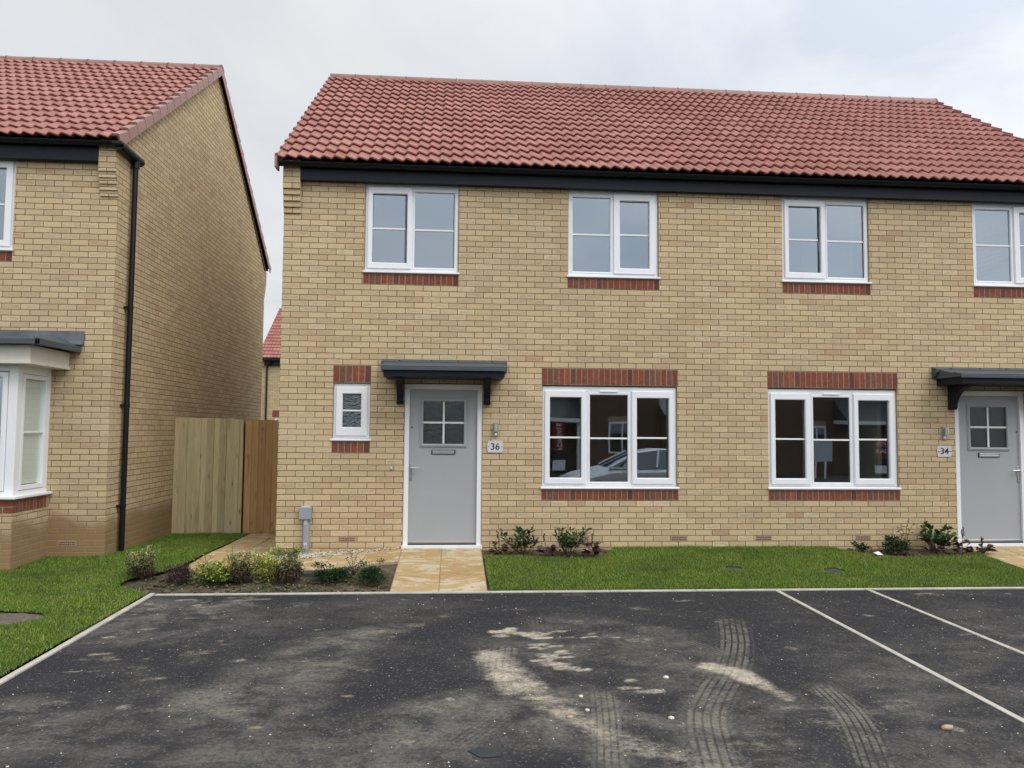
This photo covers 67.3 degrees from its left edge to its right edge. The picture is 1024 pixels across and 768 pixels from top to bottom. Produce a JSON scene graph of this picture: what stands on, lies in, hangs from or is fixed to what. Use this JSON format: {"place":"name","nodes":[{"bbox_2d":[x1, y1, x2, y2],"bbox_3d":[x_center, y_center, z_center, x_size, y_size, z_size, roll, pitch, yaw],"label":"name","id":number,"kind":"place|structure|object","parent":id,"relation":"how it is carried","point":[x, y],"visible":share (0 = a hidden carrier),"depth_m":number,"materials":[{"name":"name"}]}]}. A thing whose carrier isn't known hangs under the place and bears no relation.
{"place":"outdoors","nodes":[
{"label":"outdoors","id":0,"kind":"place"},
{"bbox_2d":[0,606,126,636],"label":"soil","id":1,"kind":"structure","parent":0,"point":[9,617],"depth_m":6.82,"materials":[{"name":"brown soil"}]},
{"bbox_2d":[0,532,248,678],"bbox_3d":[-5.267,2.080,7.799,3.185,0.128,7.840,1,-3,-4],"label":"lawn","id":2,"kind":"structure","parent":0,"point":[52,618],"depth_m":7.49,"materials":[{"name":"green plant"}]},
{"bbox_2d":[0,593,154,684],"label":"kerb edging","id":3,"kind":"object","parent":2,"relation":"on","point":[13,674],"visible":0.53,"depth_m":6.00,"materials":[{"name":"concrete"}]},
{"bbox_2d":[171,418,244,533],"bbox_3d":[-4.679,1.426,11.863,1.040,1.807,0.095,1,-3,-4],"label":"board fence","id":4,"kind":"object","parent":2,"relation":"on","point":[208,475],"visible":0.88,"depth_m":11.83,"materials":[{"name":"beige wood"}]},
{"bbox_2d":[241,420,278,533],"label":"side gate","id":5,"kind":"structure","parent":4,"relation":"attached to","point":[259,488],"depth_m":11.92,"materials":[{"name":"brown wood"}]},
{"bbox_2d":[155,587,1023,595],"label":"kerb edging","id":6,"kind":"object","parent":2,"relation":"on","point":[574,591],"visible":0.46,"depth_m":7.96,"materials":[{"name":"concrete"}]},
{"bbox_2d":[0,589,1023,767],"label":"parking court","id":7,"kind":"object","parent":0,"point":[842,708],"visible":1,"depth_m":5.17,"materials":[{"name":"asphalt"}]},
{"bbox_2d":[467,747,502,757],"bbox_3d":[-0.147,1.958,4.082,0.188,0.007,0.120,-1,-4,18],"label":"broken tile shard","id":8,"kind":"object","parent":7,"relation":"on","point":[481,752],"visible":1,"depth_m":4.08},
{"bbox_2d":[2,593,1018,766],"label":"loose grit","id":9,"kind":"object","parent":7,"relation":"on","point":[519,680],"visible":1,"depth_m":5.17,"materials":[{"name":"grey gravel"}]},
{"bbox_2d":[775,590,1023,722],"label":"bay divider","id":10,"kind":"object","parent":7,"relation":"on","point":[994,705],"visible":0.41,"depth_m":5.64,"materials":[{"name":"paint"}]},
{"bbox_2d":[868,589,1023,654],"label":"bay divider","id":11,"kind":"object","parent":7,"relation":"on","point":[962,628],"visible":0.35,"depth_m":6.79,"materials":[{"name":"paint"}]},
{"bbox_2d":[941,724,953,729],"bbox_3d":[2.531,1.996,4.476,0.086,0.029,0.056,1,-3,-4],"label":"loose stone","id":12,"kind":"object","parent":7,"relation":"on","point":[946,727],"visible":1,"depth_m":4.46,"materials":[{"name":"stone"}]},
{"bbox_2d":[0,0,1023,342],"label":"sky","id":13,"kind":"structure","parent":0,"point":[276,56],"materials":[{"name":"white"}]},
{"bbox_2d":[119,547,1023,598],"bbox_3d":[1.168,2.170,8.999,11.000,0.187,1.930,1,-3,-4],"label":"soil","id":14,"kind":"structure","parent":0,"point":[137,582],"depth_m":8.32,"materials":[{"name":"brown soil"}]},
{"bbox_2d":[122,545,161,580],"bbox_3d":[-4.042,1.949,8.417,0.422,0.393,0.410,2,-4,-30],"label":"variegated shrub","id":15,"kind":"object","parent":14,"relation":"on","point":[144,567],"visible":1,"depth_m":8.37,"materials":[{"name":"green plant"}]},
{"bbox_2d":[161,562,194,584],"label":"purple shrub","id":16,"kind":"object","parent":14,"relation":"on","point":[181,569],"visible":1,"depth_m":8.20,"materials":[{"name":"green plant"}]},
{"bbox_2d":[190,549,213,563],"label":"leafy sprig","id":17,"kind":"object","parent":14,"relation":"on","point":[200,559],"visible":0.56,"depth_m":8.68,"materials":[{"name":"green plant"}]},
{"bbox_2d":[190,558,231,579],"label":"golden shrub","id":18,"kind":"object","parent":14,"relation":"on","point":[210,565],"visible":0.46,"depth_m":8.47,"materials":[{"name":"yellow plant"}]},
{"bbox_2d":[196,560,235,585],"bbox_3d":[-3.165,2.037,8.235,0.408,0.248,0.440,1,-3,-4],"label":"golden shrub","id":19,"kind":"object","parent":14,"relation":"on","point":[218,576],"visible":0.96,"depth_m":8.17,"materials":[{"name":"green plant"}]},
{"bbox_2d":[227,544,237,580],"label":"leafy sprig","id":20,"kind":"object","parent":14,"relation":"on","point":[232,555],"visible":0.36,"depth_m":8.44,"materials":[{"name":"green plant"}]},
{"bbox_2d":[224,550,258,582],"bbox_3d":[-2.920,1.976,8.320,0.368,0.358,0.346,-2,-4,32],"label":"variegated shrub","id":21,"kind":"object","parent":14,"relation":"on","point":[242,566],"visible":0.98,"depth_m":8.28,"materials":[{"name":"green plant"}]},
{"bbox_2d":[132,573,389,593],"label":"weeds","id":22,"kind":"object","parent":14,"relation":"on","point":[274,588],"visible":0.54,"depth_m":8.12,"materials":[{"name":"green plant"}]},
{"bbox_2d":[251,546,281,581],"bbox_3d":[-2.681,1.986,8.503,0.454,0.355,0.430,1,-3,-4],"label":"golden shrub","id":23,"kind":"object","parent":14,"relation":"on","point":[262,568],"visible":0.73,"depth_m":8.41,"materials":[{"name":"yellow plant"}]},
{"bbox_2d":[268,544,308,583],"bbox_3d":[-2.407,1.938,8.282,0.426,0.424,0.352,1,-3,-4],"label":"variegated shrub","id":24,"kind":"object","parent":14,"relation":"on","point":[284,566],"visible":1,"depth_m":8.22,"materials":[{"name":"green plant"}]},
{"bbox_2d":[299,570,330,577],"bbox_3d":[-2.144,2.135,8.637,0.472,0.088,0.150,1,-3,-9],"label":"inspection cover","id":25,"kind":"object","parent":14,"relation":"on","point":[308,573],"visible":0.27,"depth_m":8.55,"materials":[{"name":"grey metal"}]},
{"bbox_2d":[310,561,353,582],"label":"hebe shrub","id":26,"kind":"object","parent":14,"relation":"on","point":[334,573],"visible":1,"depth_m":8.31,"materials":[{"name":"green plant"}]},
{"bbox_2d":[267,547,399,560],"bbox_3d":[-2.213,2.116,9.509,1.607,0.135,0.433,1,-3,-4],"label":"gravel margin","id":27,"kind":"object","parent":14,"relation":"on","point":[316,554],"visible":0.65,"depth_m":9.60,"materials":[{"name":"beige gravel"}]},
{"bbox_2d":[345,550,361,575],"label":"leafy sprig","id":28,"kind":"object","parent":14,"relation":"on","point":[352,570],"visible":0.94,"depth_m":8.53,"materials":[{"name":"green plant"}]},
{"bbox_2d":[355,558,388,583],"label":"hebe shrub","id":29,"kind":"object","parent":14,"relation":"on","point":[370,572],"visible":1,"depth_m":8.22,"materials":[{"name":"green plant"}]},
{"bbox_2d":[488,528,511,554],"bbox_3d":[-0.134,1.966,9.587,0.256,0.344,0.265,-1,-4,28],"label":"bronze heuchera","id":30,"kind":"object","parent":14,"relation":"on","point":[503,549],"visible":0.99,"depth_m":9.57,"materials":[{"name":"brown plant"}]},
{"bbox_2d":[501,526,538,554],"bbox_3d":[0.103,1.956,9.649,0.505,0.376,0.420,1,-3,-4],"label":"leafy shrub","id":31,"kind":"object","parent":14,"relation":"on","point":[524,542],"visible":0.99,"depth_m":9.61,"materials":[{"name":"green plant"}]},
{"bbox_2d":[536,533,557,555],"bbox_3d":[0.432,1.995,9.511,0.298,0.306,0.238,1,-3,-4],"label":"bronze heuchera","id":32,"kind":"object","parent":14,"relation":"on","point":[540,548],"visible":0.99,"depth_m":9.49,"materials":[{"name":"brown plant"}]},
{"bbox_2d":[552,527,591,555],"bbox_3d":[0.737,1.966,9.660,0.482,0.371,0.496,1,-3,-4],"label":"leafy shrub","id":33,"kind":"object","parent":14,"relation":"on","point":[567,539],"visible":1,"depth_m":9.59,"materials":[{"name":"green plant"}]},
{"bbox_2d":[582,533,604,556],"bbox_3d":[1.003,1.998,9.512,0.322,0.310,0.334,1,-3,-4],"label":"bronze heuchera","id":34,"kind":"object","parent":14,"relation":"on","point":[596,549],"visible":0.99,"depth_m":9.48,"materials":[{"name":"brown plant"}]},
{"bbox_2d":[726,567,741,570],"bbox_3d":[2.590,2.182,8.982,0.210,0.062,0.179,1,-3,-4],"label":"drain cover","id":35,"kind":"object","parent":14,"relation":"on","point":[733,568],"visible":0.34,"depth_m":9.00,"materials":[{"name":"grey metal"}]},
{"bbox_2d":[824,569,842,571],"bbox_3d":[3.750,2.199,8.952,0.240,0.064,0.204,1,-3,-4],"label":"drain cover","id":36,"kind":"object","parent":14,"relation":"on","point":[834,570],"visible":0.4,"depth_m":8.97,"materials":[{"name":"grey metal"}]},
{"bbox_2d":[850,541,871,552],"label":"leafy shrub","id":37,"kind":"object","parent":14,"relation":"on","point":[858,546],"visible":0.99,"depth_m":9.96,"materials":[{"name":"green plant"}]},
{"bbox_2d":[878,534,912,554],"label":"leafy shrub","id":38,"kind":"object","parent":14,"relation":"on","point":[897,544],"visible":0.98,"depth_m":9.88,"materials":[{"name":"green plant"}]},
{"bbox_2d":[889,550,909,556],"bbox_3d":[4.912,2.142,9.748,0.242,0.080,0.270,2,-4,-27],"label":"bronze heuchera","id":39,"kind":"object","parent":14,"relation":"on","point":[904,553],"visible":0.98,"depth_m":9.73,"materials":[{"name":"brown plant"}]},
{"bbox_2d":[896,521,914,546],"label":"leafy sprig","id":40,"kind":"object","parent":14,"relation":"on","point":[906,530],"visible":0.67,"depth_m":10.08,"materials":[{"name":"green plant"}]},
{"bbox_2d":[918,540,949,553],"bbox_3d":[5.406,2.100,9.869,0.335,0.219,0.357,4,-5,-42],"label":"bronze heuchera","id":41,"kind":"object","parent":14,"relation":"on","point":[940,549],"visible":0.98,"depth_m":9.84,"materials":[{"name":"brown plant"}]},
{"bbox_2d":[917,521,957,550],"bbox_3d":[5.575,2.013,10.061,0.529,0.392,0.442,-1,-4,28],"label":"leafy shrub","id":42,"kind":"object","parent":14,"relation":"on","point":[937,537],"visible":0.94,"depth_m":10.04,"materials":[{"name":"green plant"}]},
{"bbox_2d":[950,527,973,552],"bbox_3d":[5.801,2.026,9.924,0.297,0.374,0.282,-1,-4,25],"label":"bronze heuchera","id":43,"kind":"object","parent":14,"relation":"on","point":[967,548],"visible":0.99,"depth_m":9.93,"materials":[{"name":"brown plant"}]},
{"bbox_2d":[976,537,997,554],"bbox_3d":[6.078,2.093,9.931,0.262,0.249,0.270,1,-3,-4],"label":"bronze heuchera","id":44,"kind":"object","parent":14,"relation":"on","point":[989,547],"visible":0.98,"depth_m":9.90,"materials":[{"name":"brown plant"}]},
{"bbox_2d":[190,534,1023,591],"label":"path","id":45,"kind":"structure","parent":0,"point":[418,569],"depth_m":9.19,"materials":[{"name":"stone"}]},
{"bbox_2d":[188,547,975,590],"bbox_3d":[1.554,2.241,10.157,10.884,0.208,4.174,1,-3,-4],"label":"path jointing","id":46,"kind":"object","parent":45,"relation":"on","point":[386,563],"visible":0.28,"depth_m":8.98,"materials":[{"name":"beige concrete"}]},
{"bbox_2d":[484,544,1023,590],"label":"lawn","id":47,"kind":"structure","parent":0,"point":[712,571],"depth_m":8.79,"materials":[{"name":"green plant"}]},
{"label":"ground","id":48,"kind":"structure","parent":0,"visible":0},
{"bbox_2d":[0,55,270,570],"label":"brick house","id":49,"kind":"structure","parent":48,"relation":"on","point":[135,266],"depth_m":10.11,"materials":[{"name":"brick"}]},
{"bbox_2d":[0,160,15,250],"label":"window","id":50,"kind":"structure","parent":49,"relation":"in","point":[5,244],"depth_m":9.68,"materials":[{"name":"white plastic"}]},
{"bbox_2d":[0,330,84,499],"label":"bay window","id":51,"kind":"structure","parent":49,"relation":"in","point":[28,358],"depth_m":9.05,"materials":[{"name":"white plastic"}]},
{"bbox_2d":[261,308,281,419],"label":"distant house","id":52,"kind":"structure","parent":48,"relation":"on","point":[270,377],"depth_m":35.59,"materials":[{"name":"brick"}]},
{"bbox_2d":[274,73,1023,554],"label":"semi detached house","id":53,"kind":"structure","parent":48,"relation":"on","point":[620,315],"depth_m":10.28,"materials":[{"name":"brick"}]},
{"bbox_2d":[299,506,311,554],"bbox_3d":[-2.597,1.867,9.655,0.152,0.663,0.091,1,-3,-4],"label":"service box","id":54,"kind":"object","parent":53,"relation":"attached to","point":[305,514],"visible":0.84,"depth_m":9.64,"materials":[{"name":"grey plastic"}]},
{"bbox_2d":[330,383,370,440],"bbox_3d":[-2.053,0.361,9.866,0.509,0.736,0.132,1,-3,-4],"label":"window","id":55,"kind":"structure","parent":53,"relation":"in","point":[351,415],"depth_m":9.86,"materials":[{"name":"white plastic"}]},
{"bbox_2d":[362,184,459,274],"bbox_3d":[-1.307,-2.026,10.065,1.254,1.196,0.132,1,-3,-4],"label":"window","id":56,"kind":"structure","parent":53,"relation":"in","point":[410,191],"depth_m":10.05,"materials":[{"name":"white plastic"}]},
{"bbox_2d":[401,384,482,548],"bbox_3d":[-0.890,1.056,9.915,1.025,2.109,0.132,1,-3,-4],"label":"door","id":57,"kind":"structure","parent":53,"relation":"in","point":[443,422],"depth_m":9.92,"materials":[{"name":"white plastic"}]},
{"bbox_2d":[487,441,502,452],"bbox_3d":[-0.218,0.811,9.935,0.208,0.148,0.014,1,-3,-4],"label":"house number sign","id":58,"kind":"object","parent":53,"relation":"attached to","point":[494,446],"visible":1,"depth_m":9.93,"materials":[{"name":"plastic"}]},
{"bbox_2d":[493,423,497,436],"bbox_3d":[-0.209,0.590,9.915,0.062,0.185,0.085,1,-3,-4],"label":"wall lamp","id":59,"kind":"object","parent":53,"relation":"attached to","point":[495,429],"visible":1,"depth_m":9.93,"materials":[{"name":"metal"}]},
{"bbox_2d":[540,386,679,488],"bbox_3d":[1.281,0.705,10.098,1.827,1.334,0.132,1,-3,-4],"label":"window","id":60,"kind":"structure","parent":53,"relation":"in","point":[632,393],"depth_m":10.08,"materials":[{"name":"white plastic"}]},
{"bbox_2d":[567,190,660,279],"bbox_3d":[1.348,-1.993,10.264,1.254,1.196,0.132,1,-3,-4],"label":"window","id":61,"kind":"structure","parent":53,"relation":"in","point":[614,197],"depth_m":10.26,"materials":[{"name":"white plastic"}]},
{"bbox_2d":[782,197,871,283],"bbox_3d":[4.260,-1.957,10.482,1.254,1.196,0.132,1,-3,-4],"label":"window","id":62,"kind":"structure","parent":53,"relation":"in","point":[787,202],"depth_m":10.47,"materials":[{"name":"white plastic"}]},
{"bbox_2d":[768,389,901,489],"bbox_3d":[4.301,0.743,10.325,1.830,1.334,0.132,1,-3,-4],"label":"window","id":63,"kind":"structure","parent":53,"relation":"in","point":[855,482],"depth_m":10.31,"materials":[{"name":"white plastic"}]},
{"bbox_2d":[937,446,951,456],"bbox_3d":[5.838,0.910,10.388,0.208,0.148,0.014,1,-3,-4],"label":"house number sign","id":64,"kind":"object","parent":53,"relation":"attached to","point":[944,451],"visible":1,"depth_m":10.38,"materials":[{"name":"plastic"}]},
{"bbox_2d":[942,426,948,439],"bbox_3d":[5.850,0.665,10.369,0.062,0.185,0.085,1,-3,-4],"label":"wall lamp","id":65,"kind":"object","parent":53,"relation":"attached to","point":[945,431],"visible":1,"depth_m":10.39,"materials":[{"name":"metal"}]},
{"bbox_2d":[955,391,1023,546],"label":"door","id":66,"kind":"structure","parent":53,"relation":"in","point":[989,425],"depth_m":10.47,"materials":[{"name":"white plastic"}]},
{"bbox_2d":[972,203,1023,287],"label":"window","id":67,"kind":"structure","parent":53,"relation":"in","point":[1013,211],"depth_m":10.67,"materials":[{"name":"white plastic"}]}
]}

